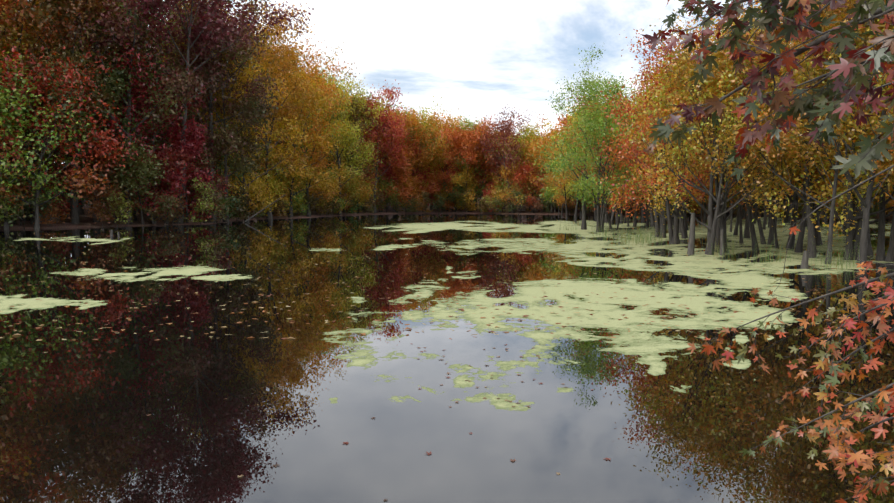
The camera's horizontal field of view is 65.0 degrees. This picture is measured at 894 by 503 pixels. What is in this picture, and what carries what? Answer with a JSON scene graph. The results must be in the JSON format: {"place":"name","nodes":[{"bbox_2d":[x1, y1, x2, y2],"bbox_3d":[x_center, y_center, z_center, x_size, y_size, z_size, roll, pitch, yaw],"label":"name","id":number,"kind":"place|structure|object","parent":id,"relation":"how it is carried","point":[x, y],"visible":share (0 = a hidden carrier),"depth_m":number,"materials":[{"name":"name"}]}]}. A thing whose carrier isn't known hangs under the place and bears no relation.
{"place":"outdoors","nodes":[
{"label":"outdoors","id":0,"kind":"place"},
{"bbox_2d":[43,0,790,163],"label":"sky","id":1,"kind":"structure","parent":0,"point":[482,57],"materials":[{"name":"white"}]},
{"bbox_2d":[0,193,892,229],"bbox_3d":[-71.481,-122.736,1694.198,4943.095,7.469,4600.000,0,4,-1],"label":"ground","id":2,"kind":"structure","parent":0,"point":[86,221],"depth_m":100.44,"materials":[{"name":"brown soil"}]},
{"bbox_2d":[0,0,893,229],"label":"trees","id":3,"kind":"object","parent":2,"relation":"on","point":[152,75],"visible":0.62,"depth_m":73.98,"materials":[{"name":"multicoloured plant"}]},
{"bbox_2d":[536,0,893,225],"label":"branches","id":4,"kind":"object","parent":2,"relation":"on","point":[714,138],"visible":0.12,"depth_m":31.26,"materials":[{"name":"orange plant"}]},
{"bbox_2d":[526,0,893,245],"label":"leaves","id":5,"kind":"object","parent":4,"relation":"attached to","point":[722,75],"visible":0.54,"depth_m":31.95,"materials":[{"name":"orange plant"}]},
{"bbox_2d":[646,0,893,502],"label":"tree branches","id":6,"kind":"object","parent":2,"relation":"on","point":[795,96],"visible":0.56,"depth_m":4.40,"materials":[{"name":"red plant"}]},
{"bbox_2d":[641,0,893,502],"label":"leaves","id":7,"kind":"object","parent":6,"relation":"attached to","point":[769,20],"depth_m":4.20,"materials":[{"name":"red plant"}]},
{"bbox_2d":[0,213,893,502],"bbox_3d":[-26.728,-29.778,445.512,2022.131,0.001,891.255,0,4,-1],"label":"water","id":8,"kind":"structure","parent":0,"point":[658,413],"depth_m":10.18,"materials":[{"name":"grey liquid"}]},
{"bbox_2d":[0,229,872,340],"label":"fallen leaves","id":9,"kind":"object","parent":8,"relation":"on","point":[462,309],"visible":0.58,"depth_m":15.02,"materials":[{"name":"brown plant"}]},
{"bbox_2d":[110,194,808,268],"bbox_3d":[-14.294,-2.442,47.736,28.117,3.571,67.619,-2,5,-30],"label":"dead wood","id":10,"kind":"object","parent":8,"relation":"in","point":[804,261],"visible":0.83,"depth_m":30.91,"materials":[{"name":"wood"}]},
{"bbox_2d":[28,314,891,500],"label":"floating leaves","id":11,"kind":"object","parent":8,"relation":"on","point":[429,453],"visible":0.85,"depth_m":8.90,"materials":[{"name":"brown plant"}]},
{"bbox_2d":[560,219,859,270],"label":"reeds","id":12,"kind":"object","parent":8,"relation":"in","point":[841,261],"visible":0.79,"depth_m":29.78,"materials":[{"name":"green plant"}]},
{"bbox_2d":[558,85,893,264],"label":"trunks","id":13,"kind":"object","parent":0,"point":[717,210],"visible":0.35,"depth_m":32.15,"materials":[{"name":"grey plant"}]}
]}

